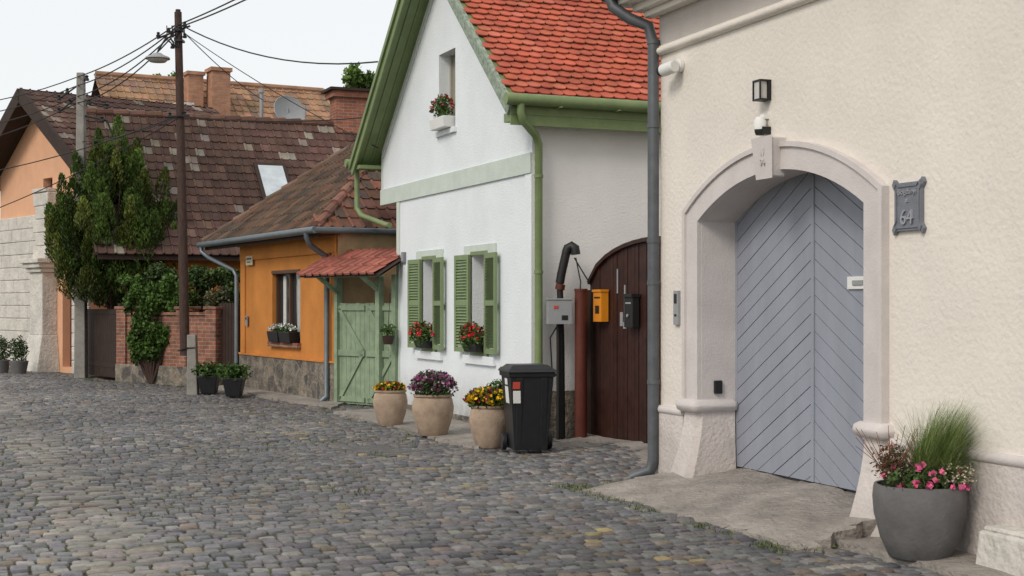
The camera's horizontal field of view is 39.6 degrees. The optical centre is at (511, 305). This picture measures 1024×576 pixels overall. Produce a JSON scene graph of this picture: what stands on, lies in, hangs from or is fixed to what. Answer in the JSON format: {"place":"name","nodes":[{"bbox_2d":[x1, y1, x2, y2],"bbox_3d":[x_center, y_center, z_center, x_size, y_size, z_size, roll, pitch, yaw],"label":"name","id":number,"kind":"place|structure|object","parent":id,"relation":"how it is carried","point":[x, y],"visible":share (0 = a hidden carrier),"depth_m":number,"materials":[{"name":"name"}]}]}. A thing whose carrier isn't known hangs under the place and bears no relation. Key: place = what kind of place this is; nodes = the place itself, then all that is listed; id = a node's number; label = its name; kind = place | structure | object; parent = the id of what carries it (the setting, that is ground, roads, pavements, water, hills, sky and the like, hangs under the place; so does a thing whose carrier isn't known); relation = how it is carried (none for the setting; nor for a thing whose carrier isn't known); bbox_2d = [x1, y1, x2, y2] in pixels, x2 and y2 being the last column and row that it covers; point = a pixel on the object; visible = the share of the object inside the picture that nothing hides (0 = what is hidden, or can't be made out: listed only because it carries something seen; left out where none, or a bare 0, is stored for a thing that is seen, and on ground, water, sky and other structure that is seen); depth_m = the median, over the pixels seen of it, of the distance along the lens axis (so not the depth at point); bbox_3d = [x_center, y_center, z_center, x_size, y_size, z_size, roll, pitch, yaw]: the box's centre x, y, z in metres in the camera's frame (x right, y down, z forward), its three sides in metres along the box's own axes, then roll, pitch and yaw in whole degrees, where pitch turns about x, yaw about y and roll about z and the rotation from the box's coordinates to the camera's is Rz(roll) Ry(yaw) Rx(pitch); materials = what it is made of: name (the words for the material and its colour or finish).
{"place":"outdoors","nodes":[
{"label":"outdoors","id":0,"kind":"place"},
{"bbox_2d":[153,71,174,76],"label":"backyard tree","id":1,"kind":"object","parent":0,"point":[172,74],"visible":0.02,"depth_m":45.87,"materials":[{"name":"green plant"}]},
{"bbox_2d":[0,0,395,119],"label":"sky","id":2,"kind":"structure","parent":0,"point":[44,43],"materials":[{"name":"white"}]},
{"bbox_2d":[218,385,344,409],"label":"sidewalk","id":3,"kind":"structure","parent":0,"point":[289,398],"depth_m":25.22,"materials":[{"name":"concrete"}]},
{"bbox_2d":[220,303,239,377],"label":"dark side gate","id":4,"kind":"structure","parent":3,"relation":"on","point":[227,333],"depth_m":29.04,"materials":[{"name":"brown wood"}]},
{"bbox_2d":[341,64,374,88],"bbox_3d":[-3.915,-2.535,39.974,2.006,8.478,1.838,0,0,0],"label":"backyard tree","id":5,"kind":"object","parent":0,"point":[355,76],"visible":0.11,"depth_m":39.43,"materials":[{"name":"green plant"}]},
{"bbox_2d":[333,409,482,448],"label":"house pavement","id":6,"kind":"structure","parent":0,"point":[459,433],"depth_m":19.27,"materials":[{"name":"concrete"}]},
{"bbox_2d":[372,380,407,426],"bbox_3d":[-1.698,1.353,19.750,0.496,0.633,0.480,0,0,0],"label":"flower pot","id":7,"kind":"object","parent":6,"relation":"on","point":[390,401],"visible":1,"depth_m":19.58,"materials":[{"name":"beige ceramic"}]},
{"bbox_2d":[407,369,458,435],"bbox_3d":[-1.018,1.239,18.357,0.667,0.862,0.661,0,0,0],"label":"flower pot","id":8,"kind":"object","parent":6,"relation":"on","point":[432,407],"visible":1,"depth_m":18.16,"materials":[{"name":"beige ceramic"}]},
{"bbox_2d":[462,379,505,448],"bbox_3d":[-0.250,1.257,16.744,0.679,0.825,0.626,0,0,0],"label":"flower pot","id":9,"kind":"object","parent":6,"relation":"on","point":[487,417],"visible":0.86,"depth_m":16.57,"materials":[{"name":"beige ceramic"}]},
{"bbox_2d":[0,367,948,575],"bbox_3d":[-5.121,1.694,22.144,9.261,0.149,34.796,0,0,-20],"label":"cobblestone road","id":10,"kind":"structure","parent":0,"point":[483,492],"depth_m":12.11,"materials":[{"name":"stone"}]},
{"bbox_2d":[0,335,10,372],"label":"box topiary pot","id":11,"kind":"object","parent":10,"relation":"on","point":[4,365],"visible":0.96,"depth_m":35.12,"materials":[{"name":"green plant"}]},
{"bbox_2d":[9,335,29,373],"bbox_3d":[-12.000,1.202,34.597,0.470,0.995,0.488,0,0,-45],"label":"box topiary pot","id":12,"kind":"object","parent":10,"relation":"on","point":[18,366],"visible":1,"depth_m":34.49,"materials":[{"name":"green plant"}]},
{"bbox_2d":[0,120,106,372],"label":"walls","id":13,"kind":"structure","parent":10,"relation":"on","point":[19,182],"depth_m":37.47,"materials":[{"name":"orange paint"}]},
{"bbox_2d":[0,187,89,373],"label":"limestone blocks","id":14,"kind":"structure","parent":13,"relation":"attached to","point":[30,292],"depth_m":36.59,"materials":[{"name":"stone"}]},
{"bbox_2d":[51,179,73,366],"bbox_3d":[-11.401,-0.800,36.404,0.041,5.000,1.950,0,0,-40],"label":"door and vent","id":15,"kind":"structure","parent":13,"relation":"attached to","point":[71,319],"depth_m":36.17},
{"bbox_2d":[0,88,219,175],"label":"roof deck","id":16,"kind":"structure","parent":13,"relation":"on","point":[9,142],"depth_m":36.97,"materials":[{"name":"brown wood"}]},
{"bbox_2d":[23,89,217,150],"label":"roof tiles","id":17,"kind":"object","parent":16,"relation":"on","point":[63,123],"visible":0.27,"depth_m":36.91,"materials":[{"name":"tile"}]},
{"bbox_2d":[87,126,325,260],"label":"roof deck","id":18,"kind":"structure","parent":13,"relation":"on","point":[164,257],"depth_m":32.12,"materials":[{"name":"brown wood"}]},
{"bbox_2d":[86,107,357,255],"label":"roof tiles","id":19,"kind":"object","parent":18,"relation":"on","point":[229,172],"visible":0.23,"depth_m":35.19,"materials":[{"name":"tile"}]},
{"bbox_2d":[253,162,289,199],"bbox_3d":[-5.871,-3.033,35.094,0.800,1.092,1.168,0,0,-23],"label":"skylight","id":20,"kind":"object","parent":18,"relation":"on","point":[272,178],"visible":0.65,"depth_m":35.16,"materials":[{"name":"white glass"}]},
{"bbox_2d":[258,89,305,118],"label":"roof pipes","id":21,"kind":"object","parent":18,"relation":"on","point":[261,91],"visible":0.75,"depth_m":37.40,"materials":[{"name":"grey metal"}]},
{"bbox_2d":[274,96,303,119],"bbox_3d":[-5.875,-5.080,37.456,0.940,0.940,0.160,0,-22,-38],"label":"satellite dish","id":22,"kind":"object","parent":18,"relation":"on","point":[281,104],"visible":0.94,"depth_m":37.53,"materials":[{"name":"grey metal"}]},
{"bbox_2d":[321,86,369,132],"bbox_3d":[-4.331,-4.815,37.864,1.300,1.830,1.000,0,0,-23],"label":"chimney","id":23,"kind":"object","parent":18,"relation":"on","point":[347,102],"visible":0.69,"depth_m":37.54,"materials":[{"name":"brick"}]},
{"bbox_2d":[56,72,113,378],"bbox_3d":[-9.891,-1.850,33.000,1.328,7.100,0.260,0,0,0],"label":"concrete utility pole","id":24,"kind":"object","parent":10,"relation":"on","point":[81,342],"visible":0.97,"depth_m":32.91,"materials":[{"name":"grey concrete"}]},
{"bbox_2d":[74,291,122,377],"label":"dark yard gate","id":25,"kind":"structure","parent":10,"relation":"on","point":[101,342],"depth_m":32.59,"materials":[{"name":"brown wood"}]},
{"bbox_2d":[43,114,178,378],"bbox_3d":[-9.182,-1.375,32.954,2.924,6.165,3.099,0,0,-39],"label":"thuja tree","id":26,"kind":"object","parent":10,"relation":"on","point":[124,175],"visible":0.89,"depth_m":32.31,"materials":[{"name":"green plant"}]},
{"bbox_2d":[116,273,195,384],"bbox_3d":[-7.585,0.503,30.349,1.691,2.424,0.591,0,0,0],"label":"ivy","id":27,"kind":"object","parent":10,"relation":"on","point":[147,336],"visible":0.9,"depth_m":30.24,"materials":[{"name":"green plant"}]},
{"bbox_2d":[115,364,222,386],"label":"stone plinth","id":28,"kind":"structure","parent":10,"relation":"on","point":[173,375],"depth_m":30.29,"materials":[{"name":"stone"}]},
{"bbox_2d":[116,309,220,367],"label":"bricks","id":29,"kind":"object","parent":28,"relation":"on","point":[206,328],"visible":0.54,"depth_m":29.86,"materials":[{"name":"brick"}]},
{"bbox_2d":[114,307,222,314],"bbox_3d":[-7.285,0.110,30.350,3.604,0.180,0.400,0,0,41],"label":"coping","id":30,"kind":"object","parent":29,"relation":"on","point":[194,313],"visible":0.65,"depth_m":29.80,"materials":[{"name":"brick"}]},
{"bbox_2d":[156,9,199,394],"bbox_3d":[-6.353,-1.960,26.985,0.806,7.320,0.231,0,0,0],"label":"wooden utility pole","id":31,"kind":"object","parent":10,"relation":"on","point":[188,346],"visible":0.96,"depth_m":26.92,"materials":[{"name":"brown wood"}]},
{"bbox_2d":[145,35,175,62],"bbox_3d":[-6.665,-4.873,26.882,0.467,0.586,0.548,0,0,39],"label":"street lamp","id":32,"kind":"object","parent":31,"relation":"attached to","point":[157,58],"visible":1,"depth_m":26.75,"materials":[{"name":"grey metal"}]},
{"bbox_2d":[0,0,378,207],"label":"overhead wires","id":33,"kind":"object","parent":31,"relation":"attached to","point":[172,118],"visible":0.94,"depth_m":27.91,"materials":[{"name":"rubber"}]},
{"bbox_2d":[136,260,239,311],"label":"walls","id":34,"kind":"structure","parent":10,"relation":"on","point":[235,264],"depth_m":32.99,"materials":[{"name":"orange paint"}]},
{"bbox_2d":[141,261,239,311],"bbox_3d":[-6.860,0.374,30.896,2.453,2.685,0.911,0,0,0],"label":"garden shrub","id":35,"kind":"object","parent":10,"relation":"on","point":[201,280],"visible":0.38,"depth_m":30.77,"materials":[{"name":"green plant"}]},
{"bbox_2d":[191,361,224,393],"bbox_3d":[-5.732,1.355,26.933,0.752,0.630,0.591,0,0,0],"label":"black plant pot","id":36,"kind":"object","parent":10,"relation":"on","point":[208,380],"visible":0.88,"depth_m":26.80,"materials":[{"name":"plastic"}]},
{"bbox_2d":[203,285,239,306],"bbox_3d":[-6.036,0.526,30.596,1.178,2.365,0.753,0,0,0],"label":"garden shrub","id":37,"kind":"object","parent":10,"relation":"on","point":[218,296],"visible":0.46,"depth_m":30.40,"materials":[{"name":"green plant"}]},
{"bbox_2d":[215,362,252,396],"bbox_3d":[-5.119,1.354,26.190,0.723,0.631,0.610,0,0,0],"label":"black plant pot","id":38,"kind":"object","parent":10,"relation":"on","point":[233,382],"visible":1,"depth_m":26.06,"materials":[{"name":"plastic"}]},
{"bbox_2d":[239,354,333,400],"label":"stone plinth","id":39,"kind":"structure","parent":10,"relation":"on","point":[296,377],"depth_m":26.10,"materials":[{"name":"stone"}]},
{"bbox_2d":[246,253,331,360],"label":"walls","id":40,"kind":"structure","parent":39,"relation":"on","point":[260,296],"depth_m":26.64,"materials":[{"name":"orange paint"}]},
{"bbox_2d":[245,316,247,325],"bbox_3d":[-5.288,0.300,28.319,0.025,0.200,0.120,0,0,-28],"label":"intercom box","id":41,"kind":"object","parent":40,"relation":"attached to","point":[246,320],"visible":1,"depth_m":28.29,"materials":[{"name":"grey metal"}]},
{"bbox_2d":[246,256,252,264],"bbox_3d":[-5.197,-0.890,28.130,0.023,0.180,0.400,0,0,-28],"label":"street name sign","id":42,"kind":"object","parent":40,"relation":"attached to","point":[249,260],"visible":1,"depth_m":28.09,"materials":[{"name":"white metal"}]},
{"bbox_2d":[205,233,338,249],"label":"soffit","id":43,"kind":"structure","parent":40,"relation":"attached to","point":[314,235],"depth_m":26.07,"materials":[{"name":"brown wood"}]},
{"bbox_2d":[267,269,300,347],"bbox_3d":[-4.165,0.055,26.385,0.220,1.430,1.650,0,0,-28],"label":"window","id":44,"kind":"structure","parent":40,"relation":"attached to","point":[287,296],"depth_m":26.45,"materials":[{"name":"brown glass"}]},
{"bbox_2d":[267,323,299,342],"bbox_3d":[-4.245,0.493,26.345,0.333,0.373,1.355,0,0,-28],"label":"window flower box","id":45,"kind":"object","parent":44,"relation":"on","point":[281,332],"visible":1,"depth_m":26.08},
{"bbox_2d":[238,235,337,363],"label":"plaster bands","id":46,"kind":"object","parent":40,"relation":"attached to","point":[325,244],"visible":0.83,"depth_m":26.63,"materials":[{"name":"paint"}]},
{"bbox_2d":[202,142,395,241],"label":"roof tiles","id":47,"kind":"object","parent":40,"relation":"on","point":[320,194],"visible":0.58,"depth_m":26.02,"materials":[{"name":"tile"}]},
{"bbox_2d":[196,226,395,400],"bbox_3d":[-3.597,0.179,27.313,3.060,2.999,6.895,0,0,-28],"label":"gutter and downpipes","id":48,"kind":"object","parent":10,"relation":"on","point":[306,232],"visible":0.82,"depth_m":24.24,"materials":[{"name":"grey metal"}]},
{"bbox_2d":[296,247,400,405],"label":"green garden gate","id":49,"kind":"structure","parent":10,"relation":"on","point":[365,359],"depth_m":23.45,"materials":[{"name":"paint"}]},
{"bbox_2d":[379,297,396,343],"bbox_3d":[-1.982,0.210,22.747,0.284,0.820,0.273,0,0,36],"label":"hanging plant","id":50,"kind":"object","parent":49,"relation":"hanging from","point":[388,339],"visible":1,"depth_m":22.70,"materials":[{"name":"green plant"}]},
{"bbox_2d":[338,234,395,403],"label":"side wall","id":51,"kind":"structure","parent":10,"relation":"on","point":[355,290],"depth_m":24.27,"materials":[{"name":"beige paint"}]},
{"bbox_2d":[332,445,437,457],"bbox_3d":[-1.484,1.716,16.621,0.715,0.079,1.461,0,0,-34],"label":"asphalt road patch","id":52,"kind":"object","parent":10,"relation":"on","point":[390,450],"visible":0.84,"depth_m":16.69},
{"bbox_2d":[0,377,872,567],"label":"grass tufts","id":53,"kind":"object","parent":10,"relation":"on","point":[763,543],"visible":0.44,"depth_m":12.96,"materials":[{"name":"green plant"}]},
{"bbox_2d":[407,390,574,438],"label":"stone plinth","id":54,"kind":"structure","parent":10,"relation":"on","point":[569,413],"depth_m":18.06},
{"bbox_2d":[498,363,556,449],"bbox_3d":[0.187,1.157,16.159,0.603,0.985,0.624,0,0,-12],"label":"wheelie bin","id":55,"kind":"object","parent":10,"relation":"on","point":[527,388],"visible":1,"depth_m":15.93,"materials":[{"name":"black plastic"}]},
{"bbox_2d":[545,298,572,439],"bbox_3d":[0.586,0.805,17.715,0.320,1.790,0.170,0,0,-8],"label":"electric meter box","id":56,"kind":"object","parent":10,"relation":"on","point":[558,311],"visible":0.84,"depth_m":17.66,"materials":[{"name":"grey metal"}]},
{"bbox_2d":[574,289,587,437],"bbox_3d":[0.860,0.745,17.750,0.170,1.910,0.170,0,0,0],"label":"gate post","id":57,"kind":"object","parent":10,"relation":"on","point":[580,362],"visible":0.83,"depth_m":17.68,"materials":[{"name":"wood"}]},
{"bbox_2d":[550,241,591,438],"bbox_3d":[0.739,0.446,17.851,0.536,2.510,0.139,0,0,0],"label":"black vent pipe","id":58,"kind":"object","parent":57,"relation":"attached to","point":[570,248],"visible":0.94,"depth_m":17.82,"materials":[{"name":"metal"}]},
{"bbox_2d":[587,236,660,443],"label":"brown wooden gate","id":59,"kind":"structure","parent":10,"relation":"on","point":[617,379],"depth_m":17.37,"materials":[{"name":"brown wood"}]},
{"bbox_2d":[592,289,608,321],"bbox_3d":[1.099,0.000,17.709,0.115,0.400,0.250,0,0,-22],"label":"yellow mailbox","id":60,"kind":"object","parent":59,"relation":"attached to","point":[600,305],"visible":1,"depth_m":17.62,"materials":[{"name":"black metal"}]},
{"bbox_2d":[622,294,639,327],"bbox_3d":[1.421,0.060,16.950,0.120,0.400,0.240,0,0,-22],"label":"black mailbox","id":61,"kind":"object","parent":59,"relation":"attached to","point":[631,310],"visible":1,"depth_m":16.86,"materials":[{"name":"metal"}]},
{"bbox_2d":[670,411,735,477],"bbox_3d":[1.708,1.330,13.043,0.550,0.740,0.440,0,0,-21],"label":"pier base","id":62,"kind":"object","parent":10,"relation":"on","point":[707,444],"visible":0.72,"depth_m":12.89,"materials":[{"name":"paint"}]},
{"bbox_2d":[676,398,737,412],"bbox_3d":[1.783,0.910,13.030,0.480,0.120,0.390,0,0,-21],"label":"pier collar","id":63,"kind":"object","parent":62,"relation":"on","point":[704,405],"visible":0.94,"depth_m":12.87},
{"bbox_2d":[579,468,876,552],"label":"gate ramp","id":64,"kind":"structure","parent":10,"relation":"on","point":[775,509],"depth_m":11.34,"materials":[{"name":"concrete"}]},
{"bbox_2d":[661,0,1023,467],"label":"walls","id":65,"kind":"structure","parent":10,"relation":"on","point":[888,92],"depth_m":10.09,"materials":[{"name":"beige paint"}]},
{"bbox_2d":[601,0,659,478],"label":"rain downpipe","id":66,"kind":"object","parent":65,"relation":"attached to","point":[615,8],"visible":0.98,"depth_m":13.57,"materials":[{"name":"metal"}]},
{"bbox_2d":[656,59,683,76],"bbox_3d":[1.468,-2.213,13.224,0.206,0.164,0.256,0,0,-21],"label":"security camera","id":67,"kind":"object","parent":65,"relation":"attached to","point":[669,68],"visible":1,"depth_m":13.16,"materials":[{"name":"white paint"}]},
{"bbox_2d":[673,291,679,324],"bbox_3d":[1.537,0.020,13.283,0.036,0.320,0.090,0,0,-21],"label":"intercom panel","id":68,"kind":"object","parent":65,"relation":"attached to","point":[676,307],"depth_m":13.26,"materials":[{"name":"grey metal"}]},
{"bbox_2d":[617,0,815,55],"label":"cornice","id":69,"kind":"structure","parent":65,"relation":"attached to","point":[684,23],"depth_m":12.87,"materials":[{"name":"beige paint"}]},
{"bbox_2d":[714,380,721,393],"bbox_3d":[1.871,0.740,12.914,0.080,0.120,0.031,0,0,-21],"label":"key box","id":70,"kind":"object","parent":65,"relation":"attached to","point":[717,386],"visible":1,"depth_m":12.90,"materials":[{"name":"black plastic"}]},
{"bbox_2d":[752,79,770,101],"bbox_3d":[2.073,-1.785,11.801,0.110,0.170,0.120,0,0,-21],"label":"wall lamp","id":71,"kind":"object","parent":65,"relation":"attached to","point":[761,90],"visible":1,"depth_m":11.77,"materials":[{"name":"black metal"}]},
{"bbox_2d":[754,114,770,135],"bbox_3d":[2.067,-1.500,11.800,0.122,0.180,0.112,0,0,-21],"label":"motion light","id":72,"kind":"object","parent":65,"relation":"attached to","point":[760,128],"visible":1,"depth_m":11.76,"materials":[{"name":"white paint"}]},
{"bbox_2d":[751,135,785,179],"bbox_3d":[2.107,-1.210,11.664,0.146,0.344,0.327,0,0,-21],"label":"keystone","id":73,"kind":"object","parent":65,"relation":"attached to","point":[770,168],"visible":0.99,"depth_m":11.58,"materials":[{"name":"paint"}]},
{"bbox_2d":[760,149,764,165],"bbox_3d":[2.052,-1.213,11.642,0.012,0.135,0.076,0,0,-21],"label":"lettering","id":74,"kind":"object","parent":73,"relation":"attached to","point":[762,161],"visible":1,"depth_m":11.65,"materials":[{"name":"paint"}]},
{"bbox_2d":[682,141,888,423],"bbox_3d":[2.153,-0.217,11.682,0.088,2.235,3.040,0,0,-21],"label":"arch surround","id":75,"kind":"object","parent":65,"relation":"attached to","point":[867,186],"visible":0.91,"depth_m":10.81,"materials":[{"name":"paint"}]},
{"bbox_2d":[735,173,863,492],"bbox_3d":[2.526,0.217,11.827,0.072,2.695,2.540,0,0,-21],"label":"double door","id":76,"kind":"structure","parent":65,"relation":"attached to","point":[798,335],"depth_m":11.99,"materials":[{"name":"paint"}]},
{"bbox_2d":[847,276,862,288],"bbox_3d":[2.720,-0.180,11.221,0.030,0.100,0.250,0,0,-21],"label":"letter slot","id":77,"kind":"object","parent":76,"relation":"attached to","point":[855,282],"visible":0.7,"depth_m":11.22,"materials":[{"name":"white paint"}]},
{"bbox_2d":[657,405,1023,554],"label":"skirting moulding","id":78,"kind":"object","parent":65,"relation":"attached to","point":[1001,502],"visible":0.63,"depth_m":9.29,"materials":[{"name":"paint"}]},
{"bbox_2d":[892,176,926,235],"bbox_3d":[2.797,-0.700,10.033,0.043,0.400,0.360,0,0,-21],"label":"house number plaque","id":79,"kind":"object","parent":65,"relation":"attached to","point":[908,206],"visible":1,"depth_m":10.01,"materials":[{"name":"metal"}]},
{"bbox_2d":[849,438,889,536],"bbox_3d":[2.739,1.330,10.392,0.550,0.740,0.410,0,0,-21],"label":"pier base","id":80,"kind":"object","parent":10,"relation":"on","point":[862,506],"visible":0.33,"depth_m":10.35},
{"bbox_2d":[976,524,1023,575],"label":"stone block","id":81,"kind":"structure","parent":10,"relation":"on","point":[1000,547],"depth_m":8.87,"materials":[{"name":"stone"}]},
{"bbox_2d":[552,434,647,463],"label":"gate apron pavement","id":82,"kind":"structure","parent":0,"point":[592,439],"depth_m":16.87,"materials":[{"name":"concrete"}]},
{"bbox_2d":[852,421,894,439],"bbox_3d":[2.791,0.910,10.439,0.480,0.120,0.390,0,0,-21],"label":"pier collar","id":83,"kind":"object","parent":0,"point":[868,430],"visible":0.46,"depth_m":10.28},
{"bbox_2d":[835,537,1013,575],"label":"pavement","id":84,"kind":"structure","parent":0,"point":[959,563],"depth_m":9.23,"materials":[{"name":"concrete"}]},
{"bbox_2d":[856,397,1002,561],"bbox_3d":[2.807,1.120,9.422,1.150,1.099,1.136,0,0,0],"label":"grey planter","id":85,"kind":"object","parent":84,"relation":"on","point":[920,510],"visible":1,"depth_m":9.25,"materials":[{"name":"concrete"}]},
{"label":"ground","id":86,"kind":"structure","parent":0,"visible":0},
{"bbox_2d":[382,0,531,416],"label":"gable wall","id":87,"kind":"structure","parent":86,"relation":"on","point":[452,223],"depth_m":20.40,"materials":[{"name":"white paint"}]},
{"bbox_2d":[401,252,405,262],"bbox_3d":[-1.728,-0.765,22.626,0.046,0.170,0.150,0,0,-23],"label":"number tile","id":88,"kind":"object","parent":87,"relation":"attached to","point":[403,257],"visible":1,"depth_m":22.57,"materials":[{"name":"ceramic"}]},
{"bbox_2d":[408,320,436,347],"bbox_3d":[-1.349,0.430,21.455,0.385,0.421,0.809,0,0,-22],"label":"geranium window box","id":89,"kind":"object","parent":87,"relation":"on","point":[422,336],"visible":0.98,"depth_m":21.33,"materials":[{"name":"black plastic"}]},
{"bbox_2d":[429,93,454,130],"bbox_3d":[-1.016,-2.839,20.785,0.321,0.519,0.725,0,0,-22],"label":"attic flower box","id":90,"kind":"object","parent":87,"relation":"on","point":[445,120],"visible":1,"depth_m":20.66,"materials":[{"name":"white paint"}]},
{"bbox_2d":[421,55,488,356],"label":"windows","id":91,"kind":"structure","parent":87,"relation":"attached to","point":[452,77],"depth_m":21.16,"materials":[{"name":"grey paint"}]},
{"bbox_2d":[407,259,421,347],"bbox_3d":[-1.505,-0.030,21.965,0.040,1.360,0.460,0,0,-28],"label":"shutter","id":92,"kind":"object","parent":91,"relation":"attached to","point":[414,298],"visible":0.87,"depth_m":21.97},
{"bbox_2d":[432,257,443,349],"bbox_3d":[-1.092,-0.030,20.990,0.040,1.360,0.460,0,0,-19],"label":"shutter","id":93,"kind":"object","parent":91,"relation":"attached to","point":[438,297],"visible":1,"depth_m":20.97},
{"bbox_2d":[454,255,470,351],"bbox_3d":[-0.701,-0.030,20.025,0.040,1.360,0.460,0,0,-27],"label":"shutter","id":94,"kind":"object","parent":91,"relation":"attached to","point":[462,303],"visible":0.86,"depth_m":20.04,"materials":[{"name":"wood"}]},
{"bbox_2d":[484,252,496,354],"bbox_3d":[-0.288,-0.030,19.050,0.040,1.360,0.460,0,0,-20],"label":"shutter","id":95,"kind":"object","parent":91,"relation":"attached to","point":[490,293],"visible":1,"depth_m":19.03,"materials":[{"name":"wood"}]},
{"bbox_2d":[380,0,531,381],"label":"painted trim","id":96,"kind":"structure","parent":87,"relation":"attached to","point":[513,166],"depth_m":19.98,"materials":[{"name":"white paint"}]},
{"bbox_2d":[458,321,484,352],"bbox_3d":[-0.559,0.427,19.517,0.401,0.426,0.742,0,0,-22],"label":"geranium window box","id":97,"kind":"object","parent":87,"relation":"on","point":[471,337],"visible":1,"depth_m":19.39,"materials":[{"name":"black plastic"}]},
{"bbox_2d":[344,0,660,363],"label":"gutter and eaves","id":98,"kind":"object","parent":87,"relation":"attached to","point":[528,112],"visible":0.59,"depth_m":17.85,"materials":[{"name":"green paint"}]},
{"bbox_2d":[357,0,660,170],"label":"roof deck","id":99,"kind":"structure","parent":87,"relation":"on","point":[376,160],"depth_m":22.07,"materials":[{"name":"tile"}]},
{"bbox_2d":[447,0,511,114],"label":"barge board weathered","id":100,"kind":"object","parent":99,"relation":"attached to","point":[484,59],"visible":0.94,"depth_m":18.34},
{"bbox_2d":[460,0,660,101],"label":"roof tiles","id":101,"kind":"object","parent":99,"relation":"on","point":[574,56],"visible":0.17,"depth_m":18.87,"materials":[{"name":"tile"}]},
{"bbox_2d":[532,126,660,390],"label":"side wall","id":102,"kind":"structure","parent":86,"relation":"on","point":[595,195],"depth_m":18.17,"materials":[{"name":"white paint"}]},
{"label":"walls","id":103,"kind":"object","parent":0,"visible":0},
{"bbox_2d":[91,80,327,114],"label":"roof deck","id":104,"kind":"structure","parent":103,"relation":"on","point":[96,92],"depth_m":42.48,"materials":[{"name":"tile"}]},
{"bbox_2d":[183,66,232,115],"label":"chimneys","id":105,"kind":"object","parent":104,"relation":"on","point":[218,89],"visible":0.75,"depth_m":42.18,"materials":[{"name":"orange brick"}]},
{"bbox_2d":[94,71,329,119],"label":"roof tiles","id":106,"kind":"object","parent":104,"relation":"on","point":[152,88],"visible":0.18,"depth_m":43.07,"materials":[{"name":"tile"}]},
{"bbox_2d":[173,102,193,104],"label":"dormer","id":107,"kind":"object","parent":106,"relation":"on","point":[188,103],"visible":0.07,"depth_m":41.28,"materials":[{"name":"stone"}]}
]}

